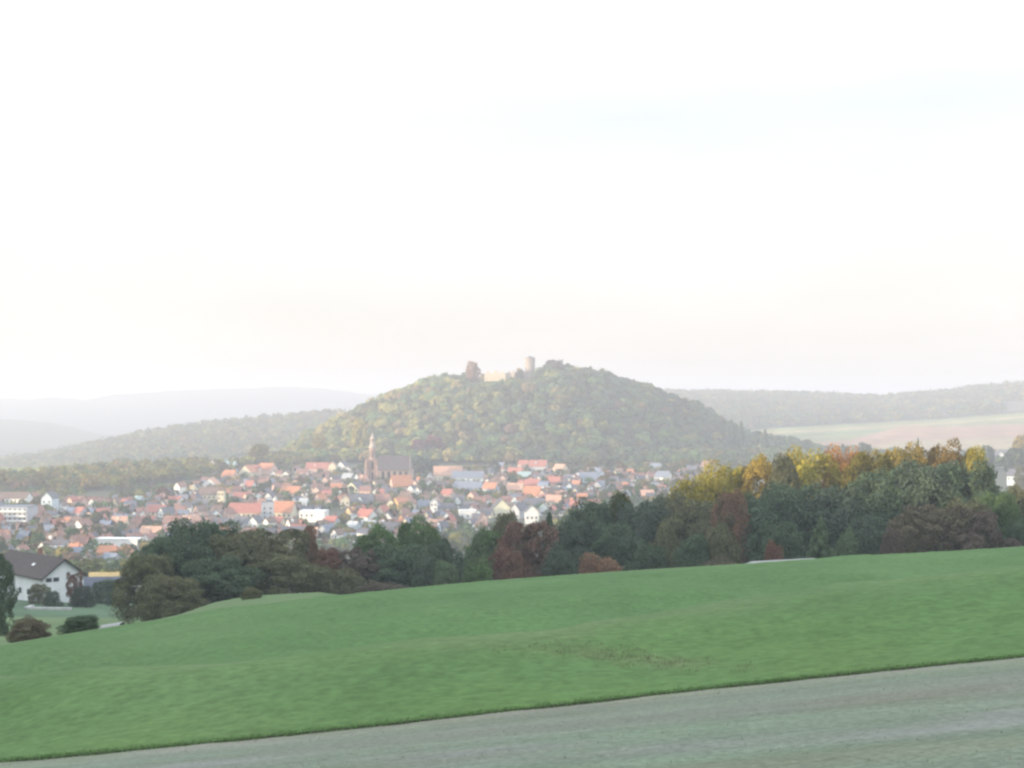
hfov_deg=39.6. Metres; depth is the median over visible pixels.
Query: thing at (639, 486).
tree
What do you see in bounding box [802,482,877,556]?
tree
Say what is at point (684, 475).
tree
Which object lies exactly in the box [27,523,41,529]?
house
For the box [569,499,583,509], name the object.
house
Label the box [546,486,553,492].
house
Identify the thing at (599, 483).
house
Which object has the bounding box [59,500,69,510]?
house
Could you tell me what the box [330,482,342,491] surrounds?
house
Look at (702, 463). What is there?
house
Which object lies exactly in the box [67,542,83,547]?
house
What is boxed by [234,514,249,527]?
house
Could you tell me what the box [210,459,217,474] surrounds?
house
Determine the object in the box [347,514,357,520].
house
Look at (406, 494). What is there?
house
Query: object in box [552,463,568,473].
house
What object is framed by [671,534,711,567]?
bush
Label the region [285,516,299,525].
house
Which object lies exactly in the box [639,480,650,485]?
tree
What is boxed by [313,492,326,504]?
house
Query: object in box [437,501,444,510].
house
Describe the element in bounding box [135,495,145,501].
house
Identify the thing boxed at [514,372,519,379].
tree
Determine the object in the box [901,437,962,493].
tree
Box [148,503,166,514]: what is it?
house
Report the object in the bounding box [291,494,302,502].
house
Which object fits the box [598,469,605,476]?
house
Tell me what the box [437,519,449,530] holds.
house
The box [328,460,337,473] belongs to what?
house
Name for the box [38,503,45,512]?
house
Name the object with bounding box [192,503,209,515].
house
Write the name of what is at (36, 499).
tree
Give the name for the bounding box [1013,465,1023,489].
tree
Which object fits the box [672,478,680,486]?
tree
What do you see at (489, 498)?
house
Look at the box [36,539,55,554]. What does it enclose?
house
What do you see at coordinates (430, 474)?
house
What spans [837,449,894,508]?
tree
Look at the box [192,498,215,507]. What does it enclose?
house
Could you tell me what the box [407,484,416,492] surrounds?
house
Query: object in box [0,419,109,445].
hills
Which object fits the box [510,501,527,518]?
house
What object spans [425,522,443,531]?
house
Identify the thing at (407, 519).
house
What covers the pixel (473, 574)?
bush
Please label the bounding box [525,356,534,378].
castle tower
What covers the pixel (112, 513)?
house
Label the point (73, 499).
house
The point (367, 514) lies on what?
house
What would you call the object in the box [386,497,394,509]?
house
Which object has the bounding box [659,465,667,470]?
tree
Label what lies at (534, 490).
house
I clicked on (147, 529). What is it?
house
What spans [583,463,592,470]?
tree
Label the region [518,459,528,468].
house
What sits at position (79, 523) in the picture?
house
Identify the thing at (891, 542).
bush
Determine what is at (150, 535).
house
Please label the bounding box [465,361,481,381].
tree
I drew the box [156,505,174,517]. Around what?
house
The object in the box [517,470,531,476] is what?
house
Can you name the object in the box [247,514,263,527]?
house
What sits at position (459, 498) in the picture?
house
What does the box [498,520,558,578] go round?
tree
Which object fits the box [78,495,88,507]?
house
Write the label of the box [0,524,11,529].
house
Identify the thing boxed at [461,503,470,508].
house
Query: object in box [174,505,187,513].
house
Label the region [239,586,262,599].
bush
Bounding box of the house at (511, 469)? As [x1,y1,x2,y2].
[507,466,524,473]
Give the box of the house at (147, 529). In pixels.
[139,524,163,535]
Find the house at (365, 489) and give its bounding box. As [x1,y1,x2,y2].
[358,485,372,493]
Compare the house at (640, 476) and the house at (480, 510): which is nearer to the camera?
the house at (480, 510)
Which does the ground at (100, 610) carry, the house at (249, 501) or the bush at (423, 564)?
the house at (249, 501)
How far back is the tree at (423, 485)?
1132.78 m
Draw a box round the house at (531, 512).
[524,502,537,523]
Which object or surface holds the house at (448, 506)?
on the ground at (100, 610)
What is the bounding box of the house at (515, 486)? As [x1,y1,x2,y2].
[506,482,524,493]
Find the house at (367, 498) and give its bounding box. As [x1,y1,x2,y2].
[350,492,374,504]
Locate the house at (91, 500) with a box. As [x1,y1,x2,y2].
[88,496,95,507]
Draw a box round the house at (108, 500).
[103,497,111,507]
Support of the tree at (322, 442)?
on the ground at (100, 610)
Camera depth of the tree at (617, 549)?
230.83 m
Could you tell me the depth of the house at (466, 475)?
1238.32 m
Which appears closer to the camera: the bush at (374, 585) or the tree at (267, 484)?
the bush at (374, 585)
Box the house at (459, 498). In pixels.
[454,495,465,506]
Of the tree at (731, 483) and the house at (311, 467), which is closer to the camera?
the tree at (731, 483)
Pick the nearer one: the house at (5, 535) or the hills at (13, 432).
the house at (5, 535)
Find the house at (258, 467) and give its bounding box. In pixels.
[253,464,262,474]
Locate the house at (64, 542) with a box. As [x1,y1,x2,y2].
[53,537,69,546]
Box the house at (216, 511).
[212,507,222,516]
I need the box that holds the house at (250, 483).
[245,479,256,487]
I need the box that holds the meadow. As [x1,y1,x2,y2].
[0,546,1023,759]
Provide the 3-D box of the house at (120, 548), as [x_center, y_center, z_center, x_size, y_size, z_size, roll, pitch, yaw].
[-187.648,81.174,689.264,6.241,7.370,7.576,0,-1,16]
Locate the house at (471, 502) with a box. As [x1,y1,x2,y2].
[463,500,478,504]
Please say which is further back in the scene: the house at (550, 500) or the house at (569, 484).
the house at (569, 484)
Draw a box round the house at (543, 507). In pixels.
[539,502,548,515]
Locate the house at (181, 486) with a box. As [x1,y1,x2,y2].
[173,481,187,492]
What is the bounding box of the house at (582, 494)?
[577,492,587,498]
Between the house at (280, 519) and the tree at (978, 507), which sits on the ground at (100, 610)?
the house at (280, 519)
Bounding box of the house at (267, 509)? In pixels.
[261,501,273,518]
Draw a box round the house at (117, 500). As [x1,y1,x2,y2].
[112,496,121,507]
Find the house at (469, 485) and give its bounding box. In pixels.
[452,480,482,491]
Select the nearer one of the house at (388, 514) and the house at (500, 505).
the house at (388, 514)
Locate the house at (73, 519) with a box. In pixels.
[70,515,82,522]
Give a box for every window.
[45,577,51,582]
[53,577,58,581]
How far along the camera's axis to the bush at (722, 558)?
176.48 m
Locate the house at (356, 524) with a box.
[344,519,362,529]
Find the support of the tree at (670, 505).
on the ground at (100, 610)
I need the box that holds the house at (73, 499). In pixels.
[66,495,78,505]
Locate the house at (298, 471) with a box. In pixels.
[296,467,308,475]
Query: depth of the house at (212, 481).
1173.93 m
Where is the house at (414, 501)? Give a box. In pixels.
[407,497,417,508]
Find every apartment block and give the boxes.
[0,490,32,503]
[0,505,37,525]
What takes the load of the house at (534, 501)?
on the ground at (100, 610)
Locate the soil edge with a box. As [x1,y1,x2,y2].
[0,656,1023,762]
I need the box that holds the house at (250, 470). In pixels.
[239,464,257,476]
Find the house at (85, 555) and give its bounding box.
[80,551,92,559]
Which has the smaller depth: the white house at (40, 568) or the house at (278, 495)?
the white house at (40, 568)
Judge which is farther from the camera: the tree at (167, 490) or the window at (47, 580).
the tree at (167, 490)
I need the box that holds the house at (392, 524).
[382,520,399,527]
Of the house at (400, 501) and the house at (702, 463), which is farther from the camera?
the house at (702, 463)
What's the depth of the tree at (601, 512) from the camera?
253.39 m
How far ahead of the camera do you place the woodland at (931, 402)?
2936.80 m
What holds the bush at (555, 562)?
on the meadow
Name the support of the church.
on the ground at (100, 610)
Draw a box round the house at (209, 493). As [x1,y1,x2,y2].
[199,486,218,499]
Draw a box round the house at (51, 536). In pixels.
[46,531,57,539]
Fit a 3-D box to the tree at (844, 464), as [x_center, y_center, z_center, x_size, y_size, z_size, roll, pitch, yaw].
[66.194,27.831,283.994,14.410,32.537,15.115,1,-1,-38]
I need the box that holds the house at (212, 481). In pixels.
[201,476,220,486]
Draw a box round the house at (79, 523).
[74,517,92,529]
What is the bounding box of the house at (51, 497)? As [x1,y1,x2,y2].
[40,490,59,509]
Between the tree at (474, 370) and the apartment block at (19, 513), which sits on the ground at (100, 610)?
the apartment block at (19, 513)
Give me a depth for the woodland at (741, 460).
1406.80 m
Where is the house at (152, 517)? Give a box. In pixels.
[141,514,159,524]
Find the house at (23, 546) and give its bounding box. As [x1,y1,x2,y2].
[14,542,31,550]
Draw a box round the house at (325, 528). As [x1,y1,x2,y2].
[317,522,334,533]
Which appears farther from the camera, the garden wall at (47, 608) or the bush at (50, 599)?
the bush at (50, 599)
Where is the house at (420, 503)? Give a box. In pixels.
[416,498,429,508]
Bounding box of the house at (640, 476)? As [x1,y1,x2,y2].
[636,474,645,481]
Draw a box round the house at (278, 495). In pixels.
[272,492,283,500]
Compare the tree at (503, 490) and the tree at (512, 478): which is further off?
the tree at (512, 478)
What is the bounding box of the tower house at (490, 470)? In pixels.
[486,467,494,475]
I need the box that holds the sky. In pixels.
[0,0,1023,399]
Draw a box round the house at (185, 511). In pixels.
[177,508,189,514]
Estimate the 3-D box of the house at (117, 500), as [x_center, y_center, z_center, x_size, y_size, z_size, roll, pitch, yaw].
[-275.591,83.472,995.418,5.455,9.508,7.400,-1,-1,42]
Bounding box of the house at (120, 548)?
[117,543,133,555]
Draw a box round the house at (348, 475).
[341,472,354,479]
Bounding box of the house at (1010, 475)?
[1006,469,1023,484]
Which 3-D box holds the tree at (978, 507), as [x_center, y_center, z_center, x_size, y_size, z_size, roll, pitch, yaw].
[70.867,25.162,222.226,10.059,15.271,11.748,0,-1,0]
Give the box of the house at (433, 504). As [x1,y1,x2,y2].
[430,496,437,512]
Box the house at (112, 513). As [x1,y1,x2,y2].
[107,510,121,517]
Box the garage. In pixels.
[84,576,127,594]
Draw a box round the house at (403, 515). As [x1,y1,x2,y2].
[398,512,406,518]
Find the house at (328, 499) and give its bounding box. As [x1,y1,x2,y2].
[324,496,332,505]
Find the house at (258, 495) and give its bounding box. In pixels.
[255,490,263,499]
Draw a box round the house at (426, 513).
[422,509,433,519]
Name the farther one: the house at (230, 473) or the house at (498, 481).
the house at (230, 473)
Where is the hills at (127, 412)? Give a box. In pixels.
[0,387,382,431]
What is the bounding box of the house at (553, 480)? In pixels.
[546,475,562,485]
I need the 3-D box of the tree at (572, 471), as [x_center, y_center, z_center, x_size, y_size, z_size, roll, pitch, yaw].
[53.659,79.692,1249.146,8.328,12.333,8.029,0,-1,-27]
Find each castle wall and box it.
[484,370,505,381]
[506,370,514,378]
[516,367,525,378]
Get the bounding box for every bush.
[4,614,51,642]
[27,583,50,604]
[43,590,63,606]
[56,614,99,634]
[66,585,95,607]
[87,578,111,603]
[133,571,210,621]
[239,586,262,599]
[298,563,340,593]
[323,567,365,594]
[352,579,411,593]
[410,549,444,587]
[432,559,458,585]
[461,556,493,582]
[487,538,534,579]
[539,541,577,576]
[578,552,621,573]
[624,537,669,570]
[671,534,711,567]
[698,554,735,565]
[700,522,741,563]
[764,539,784,560]
[828,526,858,556]
[879,527,903,553]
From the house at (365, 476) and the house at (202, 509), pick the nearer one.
the house at (202, 509)
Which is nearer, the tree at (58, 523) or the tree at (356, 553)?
the tree at (356, 553)
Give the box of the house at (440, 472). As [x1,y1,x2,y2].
[433,465,462,479]
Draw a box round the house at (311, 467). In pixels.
[305,461,330,472]
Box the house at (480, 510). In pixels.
[476,507,487,515]
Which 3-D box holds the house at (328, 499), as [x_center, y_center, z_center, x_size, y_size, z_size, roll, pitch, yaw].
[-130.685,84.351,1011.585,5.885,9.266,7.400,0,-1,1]
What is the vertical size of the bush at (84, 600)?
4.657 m
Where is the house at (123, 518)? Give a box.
[111,514,129,525]
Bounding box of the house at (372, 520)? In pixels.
[361,518,376,528]
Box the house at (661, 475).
[654,470,671,480]
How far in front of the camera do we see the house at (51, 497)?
954.06 m
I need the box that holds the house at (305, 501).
[297,497,309,505]
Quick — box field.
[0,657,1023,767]
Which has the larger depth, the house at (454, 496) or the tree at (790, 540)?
the house at (454, 496)
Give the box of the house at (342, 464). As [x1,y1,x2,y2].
[337,460,348,469]
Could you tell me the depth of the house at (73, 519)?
846.41 m
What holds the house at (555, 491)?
on the ground at (100, 610)
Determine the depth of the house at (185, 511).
903.75 m
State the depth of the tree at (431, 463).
1334.15 m
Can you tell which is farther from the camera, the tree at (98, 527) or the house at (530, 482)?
the house at (530, 482)
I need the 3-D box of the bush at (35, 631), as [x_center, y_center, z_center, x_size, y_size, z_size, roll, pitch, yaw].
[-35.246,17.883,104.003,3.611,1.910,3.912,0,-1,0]
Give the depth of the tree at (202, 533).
209.05 m
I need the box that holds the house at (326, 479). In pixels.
[321,475,330,483]
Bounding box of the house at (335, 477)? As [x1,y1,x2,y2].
[330,474,337,479]
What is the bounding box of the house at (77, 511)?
[72,505,86,516]
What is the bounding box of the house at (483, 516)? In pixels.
[478,511,488,521]
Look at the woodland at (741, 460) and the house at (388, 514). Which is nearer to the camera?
the house at (388, 514)
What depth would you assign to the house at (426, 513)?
891.37 m
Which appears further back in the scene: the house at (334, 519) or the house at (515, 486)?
the house at (515, 486)
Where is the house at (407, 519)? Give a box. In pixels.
[401,516,412,522]
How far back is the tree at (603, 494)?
1001.87 m
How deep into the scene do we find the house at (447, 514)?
888.01 m
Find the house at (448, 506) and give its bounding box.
[443,501,454,510]
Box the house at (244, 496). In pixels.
[242,491,251,500]
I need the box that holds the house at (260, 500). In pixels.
[257,497,266,502]
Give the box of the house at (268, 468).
[259,462,277,474]
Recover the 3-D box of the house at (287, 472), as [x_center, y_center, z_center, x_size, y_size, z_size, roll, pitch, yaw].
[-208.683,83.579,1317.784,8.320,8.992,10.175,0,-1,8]
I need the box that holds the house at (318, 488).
[310,484,324,496]
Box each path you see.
[99,622,124,628]
[745,558,815,563]
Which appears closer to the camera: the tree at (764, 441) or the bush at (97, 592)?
the bush at (97, 592)
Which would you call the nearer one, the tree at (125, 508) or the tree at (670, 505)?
the tree at (670, 505)
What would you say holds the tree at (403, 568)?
on the meadow
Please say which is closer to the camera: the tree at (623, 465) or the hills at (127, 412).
the tree at (623, 465)
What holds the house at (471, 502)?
on the ground at (100, 610)
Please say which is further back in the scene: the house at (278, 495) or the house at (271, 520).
the house at (278, 495)
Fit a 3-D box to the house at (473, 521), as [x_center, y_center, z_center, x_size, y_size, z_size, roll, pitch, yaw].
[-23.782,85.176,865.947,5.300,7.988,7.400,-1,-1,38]
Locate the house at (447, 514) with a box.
[443,510,451,516]
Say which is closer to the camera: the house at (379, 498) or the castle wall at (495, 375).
the house at (379, 498)
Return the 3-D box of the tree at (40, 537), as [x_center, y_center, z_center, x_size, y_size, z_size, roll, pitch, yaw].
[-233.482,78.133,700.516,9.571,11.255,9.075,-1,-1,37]
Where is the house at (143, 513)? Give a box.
[139,508,148,515]
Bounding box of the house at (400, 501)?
[393,495,406,509]
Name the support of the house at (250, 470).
on the ground at (100, 610)
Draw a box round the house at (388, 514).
[384,510,393,518]
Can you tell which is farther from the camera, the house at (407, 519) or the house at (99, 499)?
the house at (99, 499)
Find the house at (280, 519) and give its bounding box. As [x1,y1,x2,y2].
[273,515,285,524]
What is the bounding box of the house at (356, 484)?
[347,480,363,492]
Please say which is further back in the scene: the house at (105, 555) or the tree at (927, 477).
the house at (105, 555)
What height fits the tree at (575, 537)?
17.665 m
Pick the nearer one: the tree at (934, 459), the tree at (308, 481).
the tree at (934, 459)
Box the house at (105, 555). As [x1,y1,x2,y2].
[102,551,121,561]
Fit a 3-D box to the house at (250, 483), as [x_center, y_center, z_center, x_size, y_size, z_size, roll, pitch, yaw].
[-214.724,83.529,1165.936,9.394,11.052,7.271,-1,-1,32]
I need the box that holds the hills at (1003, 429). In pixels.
[689,389,1023,449]
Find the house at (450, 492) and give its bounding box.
[441,488,455,498]
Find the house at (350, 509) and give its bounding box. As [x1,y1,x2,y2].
[344,505,357,513]
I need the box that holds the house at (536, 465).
[528,459,548,470]
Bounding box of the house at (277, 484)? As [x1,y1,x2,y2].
[270,481,282,490]
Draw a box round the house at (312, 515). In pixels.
[299,509,328,521]
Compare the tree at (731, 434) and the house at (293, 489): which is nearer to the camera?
the house at (293, 489)
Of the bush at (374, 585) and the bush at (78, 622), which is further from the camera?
the bush at (374, 585)
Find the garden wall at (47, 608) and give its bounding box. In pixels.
[24,605,71,609]
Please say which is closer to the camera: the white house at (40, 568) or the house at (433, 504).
the white house at (40, 568)
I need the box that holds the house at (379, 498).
[374,493,392,503]
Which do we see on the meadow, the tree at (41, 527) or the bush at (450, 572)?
the bush at (450, 572)
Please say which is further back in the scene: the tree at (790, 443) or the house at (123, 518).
the tree at (790, 443)
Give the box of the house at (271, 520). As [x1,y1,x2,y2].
[262,515,276,524]
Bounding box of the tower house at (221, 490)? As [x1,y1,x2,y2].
[217,486,225,502]
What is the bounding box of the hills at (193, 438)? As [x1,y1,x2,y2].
[23,415,328,466]
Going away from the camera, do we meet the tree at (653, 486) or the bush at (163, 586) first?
the bush at (163, 586)
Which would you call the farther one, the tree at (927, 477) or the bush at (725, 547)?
the tree at (927, 477)
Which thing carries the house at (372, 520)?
on the ground at (100, 610)
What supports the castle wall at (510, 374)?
on the castle hill at (545, 432)
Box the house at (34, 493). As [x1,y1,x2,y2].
[31,491,39,496]
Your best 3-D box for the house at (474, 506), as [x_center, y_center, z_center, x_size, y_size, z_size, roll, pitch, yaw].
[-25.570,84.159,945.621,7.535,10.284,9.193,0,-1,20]
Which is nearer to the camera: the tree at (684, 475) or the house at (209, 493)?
the house at (209, 493)
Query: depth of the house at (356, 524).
853.75 m
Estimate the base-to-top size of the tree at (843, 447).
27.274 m
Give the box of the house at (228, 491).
[226,487,231,498]
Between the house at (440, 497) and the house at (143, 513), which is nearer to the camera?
the house at (143, 513)
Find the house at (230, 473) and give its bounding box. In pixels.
[221,469,239,480]
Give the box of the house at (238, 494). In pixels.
[232,491,250,499]
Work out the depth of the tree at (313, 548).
221.11 m
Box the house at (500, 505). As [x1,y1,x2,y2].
[490,496,510,516]
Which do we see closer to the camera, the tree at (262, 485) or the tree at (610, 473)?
the tree at (262, 485)
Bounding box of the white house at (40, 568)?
[0,548,88,601]
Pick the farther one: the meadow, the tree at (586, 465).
the tree at (586, 465)
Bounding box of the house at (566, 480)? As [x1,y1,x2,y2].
[563,476,576,484]
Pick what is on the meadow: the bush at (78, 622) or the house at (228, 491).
the bush at (78, 622)
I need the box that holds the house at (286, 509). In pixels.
[274,499,297,517]
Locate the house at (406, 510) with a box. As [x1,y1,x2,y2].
[398,506,410,516]
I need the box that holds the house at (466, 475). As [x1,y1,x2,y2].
[451,470,484,481]
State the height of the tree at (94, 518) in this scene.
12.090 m
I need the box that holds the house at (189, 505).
[180,501,193,513]
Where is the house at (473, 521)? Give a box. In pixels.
[467,517,477,528]
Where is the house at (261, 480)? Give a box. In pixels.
[257,478,268,487]
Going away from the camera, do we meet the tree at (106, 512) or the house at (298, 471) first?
the tree at (106, 512)
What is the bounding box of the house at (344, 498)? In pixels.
[340,492,349,508]
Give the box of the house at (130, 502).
[123,499,137,506]
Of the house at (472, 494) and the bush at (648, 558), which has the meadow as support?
the bush at (648, 558)
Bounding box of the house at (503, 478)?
[500,474,506,484]
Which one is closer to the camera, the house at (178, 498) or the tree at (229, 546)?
the tree at (229, 546)
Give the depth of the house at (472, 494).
1046.45 m
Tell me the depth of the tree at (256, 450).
1472.87 m
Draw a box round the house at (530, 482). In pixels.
[524,478,540,485]
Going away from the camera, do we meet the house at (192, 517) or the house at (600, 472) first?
the house at (192, 517)
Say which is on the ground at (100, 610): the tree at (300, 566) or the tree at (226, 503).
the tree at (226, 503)
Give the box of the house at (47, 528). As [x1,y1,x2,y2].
[44,523,53,532]
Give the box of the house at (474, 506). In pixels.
[469,503,478,511]
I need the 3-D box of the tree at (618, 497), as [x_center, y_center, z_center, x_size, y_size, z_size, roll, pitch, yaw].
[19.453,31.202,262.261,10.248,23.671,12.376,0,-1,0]
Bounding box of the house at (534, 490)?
[522,485,541,497]
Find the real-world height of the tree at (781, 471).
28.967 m
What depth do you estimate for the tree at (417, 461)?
1323.64 m
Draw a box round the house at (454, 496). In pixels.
[452,493,465,499]
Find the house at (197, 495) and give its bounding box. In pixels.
[191,492,203,498]
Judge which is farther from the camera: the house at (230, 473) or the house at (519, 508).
the house at (230, 473)
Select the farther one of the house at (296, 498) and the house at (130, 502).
the house at (296, 498)
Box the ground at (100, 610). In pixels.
[0,432,1023,617]
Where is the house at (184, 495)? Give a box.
[175,493,188,498]
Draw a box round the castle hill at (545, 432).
[224,378,712,461]
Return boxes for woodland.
[0,408,349,467]
[0,453,304,490]
[253,363,924,464]
[662,380,1023,427]
[691,406,1014,468]
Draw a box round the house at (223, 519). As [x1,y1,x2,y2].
[213,516,231,522]
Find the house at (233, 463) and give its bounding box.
[222,460,238,471]
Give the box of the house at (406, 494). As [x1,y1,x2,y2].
[398,490,413,497]
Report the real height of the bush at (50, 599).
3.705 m
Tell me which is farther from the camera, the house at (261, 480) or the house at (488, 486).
the house at (261, 480)
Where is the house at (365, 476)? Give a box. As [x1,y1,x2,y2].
[357,473,370,481]
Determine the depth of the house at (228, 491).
1076.68 m
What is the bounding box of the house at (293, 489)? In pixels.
[279,485,302,496]
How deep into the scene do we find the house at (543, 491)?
1058.46 m
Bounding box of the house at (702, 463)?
[700,461,715,466]
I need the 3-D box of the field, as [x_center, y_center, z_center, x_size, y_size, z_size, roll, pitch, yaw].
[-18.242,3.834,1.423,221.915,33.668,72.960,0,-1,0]
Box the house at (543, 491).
[537,488,547,494]
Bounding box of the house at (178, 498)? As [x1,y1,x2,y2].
[168,495,184,502]
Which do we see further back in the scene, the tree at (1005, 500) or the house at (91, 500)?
the house at (91, 500)
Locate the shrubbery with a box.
[0,460,753,584]
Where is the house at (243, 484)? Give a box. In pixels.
[240,481,246,490]
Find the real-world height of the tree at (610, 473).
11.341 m
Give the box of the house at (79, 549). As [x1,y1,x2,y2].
[70,544,84,553]
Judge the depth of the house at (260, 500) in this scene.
984.87 m
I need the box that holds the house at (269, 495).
[265,490,275,499]
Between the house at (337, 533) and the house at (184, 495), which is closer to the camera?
the house at (337, 533)
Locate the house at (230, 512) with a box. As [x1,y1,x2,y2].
[221,506,235,518]
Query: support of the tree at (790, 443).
on the ground at (100, 610)
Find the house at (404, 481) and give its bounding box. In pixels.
[389,474,411,490]
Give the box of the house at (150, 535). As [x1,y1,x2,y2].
[143,531,156,542]
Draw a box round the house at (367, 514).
[357,507,377,519]
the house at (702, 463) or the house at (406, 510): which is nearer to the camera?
the house at (406, 510)
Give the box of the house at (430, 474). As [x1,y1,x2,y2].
[426,472,433,478]
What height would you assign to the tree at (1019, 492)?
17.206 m
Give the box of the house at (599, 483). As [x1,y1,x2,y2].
[593,479,604,491]
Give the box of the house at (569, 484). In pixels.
[566,481,573,487]
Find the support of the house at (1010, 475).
on the ground at (100, 610)
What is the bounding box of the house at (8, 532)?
[0,528,11,540]
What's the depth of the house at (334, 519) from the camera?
865.25 m
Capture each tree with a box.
[0,541,8,551]
[0,553,18,635]
[29,532,46,543]
[30,495,40,504]
[37,525,44,532]
[54,520,66,529]
[65,526,80,534]
[65,571,83,601]
[90,511,103,524]
[90,524,103,534]
[101,578,132,605]
[102,509,110,517]
[108,552,177,623]
[112,528,122,536]
[118,505,131,513]
[129,533,204,614]
[156,486,170,495]
[165,517,242,603]
[181,555,267,602]
[200,528,278,599]
[224,498,231,507]
[227,498,240,506]
[237,528,312,587]
[239,549,321,594]
[246,443,269,458]
[257,483,266,491]
[264,481,272,488]
[292,525,325,589]
[296,443,311,462]
[306,478,311,485]
[309,547,350,591]
[311,434,327,461]
[324,546,387,591]
[350,417,369,449]
[351,522,408,582]
[352,543,435,589]
[379,439,394,450]
[397,514,455,581]
[409,439,427,450]
[410,455,425,475]
[416,479,427,491]
[420,458,438,472]
[423,435,445,449]
[424,536,466,582]
[456,527,501,582]
[460,534,488,582]
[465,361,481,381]
[490,510,536,574]
[493,463,500,471]
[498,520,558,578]
[499,486,507,495]
[509,474,517,482]
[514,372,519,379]
[517,369,523,378]
[535,512,552,574]
[536,516,597,574]
[545,359,563,370]
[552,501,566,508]
[563,496,619,563]
[569,468,577,473]
[577,521,639,572]
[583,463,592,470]
[587,460,597,466]
[588,467,596,471]
[597,490,607,498]
[599,490,635,554]
[604,471,614,478]
[604,477,615,487]
[606,482,616,492]
[610,495,670,554]
[617,461,626,467]
[632,483,642,493]
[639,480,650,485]
[641,489,702,561]
[643,520,680,567]
[647,483,657,495]
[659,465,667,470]
[659,488,668,496]
[661,498,746,565]
[668,464,678,473]
[668,473,722,522]
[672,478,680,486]
[680,459,688,465]
[681,473,688,479]
[694,458,750,505]
[704,488,760,563]
[726,418,737,447]
[728,491,805,563]
[730,453,777,535]
[736,420,746,447]
[747,520,808,562]
[755,479,846,559]
[760,429,769,447]
[761,452,806,531]
[784,444,842,516]
[787,435,793,447]
[799,439,811,449]
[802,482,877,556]
[806,516,833,557]
[811,443,870,488]
[833,465,927,552]
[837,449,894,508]
[840,444,849,461]
[844,512,901,554]
[857,441,874,459]
[869,441,928,492]
[883,457,984,551]
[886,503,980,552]
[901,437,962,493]
[930,459,1020,549]
[935,497,997,550]
[943,510,1023,550]
[960,445,987,508]
[971,490,1023,542]
[979,445,996,472]
[1002,447,1023,471]
[1002,483,1023,518]
[1002,517,1023,546]
[1012,434,1023,458]
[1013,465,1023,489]
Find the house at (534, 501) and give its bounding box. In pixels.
[524,496,544,504]
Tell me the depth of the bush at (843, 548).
198.85 m
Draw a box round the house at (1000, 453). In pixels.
[994,450,1003,467]
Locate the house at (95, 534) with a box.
[91,530,98,537]
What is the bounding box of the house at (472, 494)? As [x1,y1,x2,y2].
[466,490,478,499]
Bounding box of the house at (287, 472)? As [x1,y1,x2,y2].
[281,469,292,476]
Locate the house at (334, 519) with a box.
[325,514,340,524]
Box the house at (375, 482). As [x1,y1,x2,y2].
[372,479,385,487]
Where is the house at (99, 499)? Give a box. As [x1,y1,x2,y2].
[95,496,105,507]
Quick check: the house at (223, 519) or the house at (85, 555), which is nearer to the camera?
the house at (85, 555)
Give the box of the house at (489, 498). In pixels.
[484,493,492,503]
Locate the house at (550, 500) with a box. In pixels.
[545,493,562,505]
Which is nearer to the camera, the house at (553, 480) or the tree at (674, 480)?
the tree at (674, 480)
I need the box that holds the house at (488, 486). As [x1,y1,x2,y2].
[481,481,499,495]
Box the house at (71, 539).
[68,533,77,542]
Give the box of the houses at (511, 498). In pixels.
[0,461,720,550]
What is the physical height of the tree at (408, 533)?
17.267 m
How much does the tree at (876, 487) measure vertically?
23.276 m
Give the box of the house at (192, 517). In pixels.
[187,512,201,522]
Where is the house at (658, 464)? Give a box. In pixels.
[649,462,661,468]
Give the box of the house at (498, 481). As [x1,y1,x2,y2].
[490,478,501,484]
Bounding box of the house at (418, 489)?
[416,484,421,493]
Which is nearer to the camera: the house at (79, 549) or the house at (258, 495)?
the house at (79, 549)
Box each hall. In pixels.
[95,537,144,549]
[458,509,476,517]
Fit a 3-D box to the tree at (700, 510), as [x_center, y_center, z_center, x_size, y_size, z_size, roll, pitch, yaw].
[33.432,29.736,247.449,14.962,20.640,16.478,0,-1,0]
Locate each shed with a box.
[87,572,120,576]
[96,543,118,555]
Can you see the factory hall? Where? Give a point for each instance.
(118, 541)
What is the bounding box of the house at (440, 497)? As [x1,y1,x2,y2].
[434,493,444,501]
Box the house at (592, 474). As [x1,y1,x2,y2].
[580,471,597,482]
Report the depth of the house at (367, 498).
1009.93 m
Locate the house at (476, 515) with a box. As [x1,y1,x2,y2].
[471,512,485,520]
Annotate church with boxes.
[365,431,413,482]
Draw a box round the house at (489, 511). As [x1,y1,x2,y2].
[481,507,494,517]
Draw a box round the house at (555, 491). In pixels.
[553,489,566,495]
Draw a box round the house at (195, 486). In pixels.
[189,482,200,491]
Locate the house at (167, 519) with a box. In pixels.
[162,514,181,528]
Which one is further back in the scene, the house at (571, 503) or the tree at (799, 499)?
the house at (571, 503)
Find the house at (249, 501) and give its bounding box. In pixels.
[246,499,257,502]
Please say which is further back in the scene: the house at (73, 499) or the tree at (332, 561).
the house at (73, 499)
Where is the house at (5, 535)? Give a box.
[0,530,9,542]
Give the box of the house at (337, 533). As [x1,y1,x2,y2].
[330,527,345,538]
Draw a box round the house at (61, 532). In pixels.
[54,528,66,535]
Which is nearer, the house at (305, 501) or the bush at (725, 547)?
the bush at (725, 547)
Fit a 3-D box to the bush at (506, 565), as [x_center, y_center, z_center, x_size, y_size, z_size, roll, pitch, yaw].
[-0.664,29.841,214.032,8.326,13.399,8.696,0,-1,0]
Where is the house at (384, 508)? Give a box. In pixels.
[376,504,389,514]
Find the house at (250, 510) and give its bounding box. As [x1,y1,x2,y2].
[228,501,260,517]
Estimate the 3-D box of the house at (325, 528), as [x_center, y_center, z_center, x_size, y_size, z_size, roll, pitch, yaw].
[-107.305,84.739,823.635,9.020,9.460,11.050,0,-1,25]
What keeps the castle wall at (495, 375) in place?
on the castle hill at (545, 432)

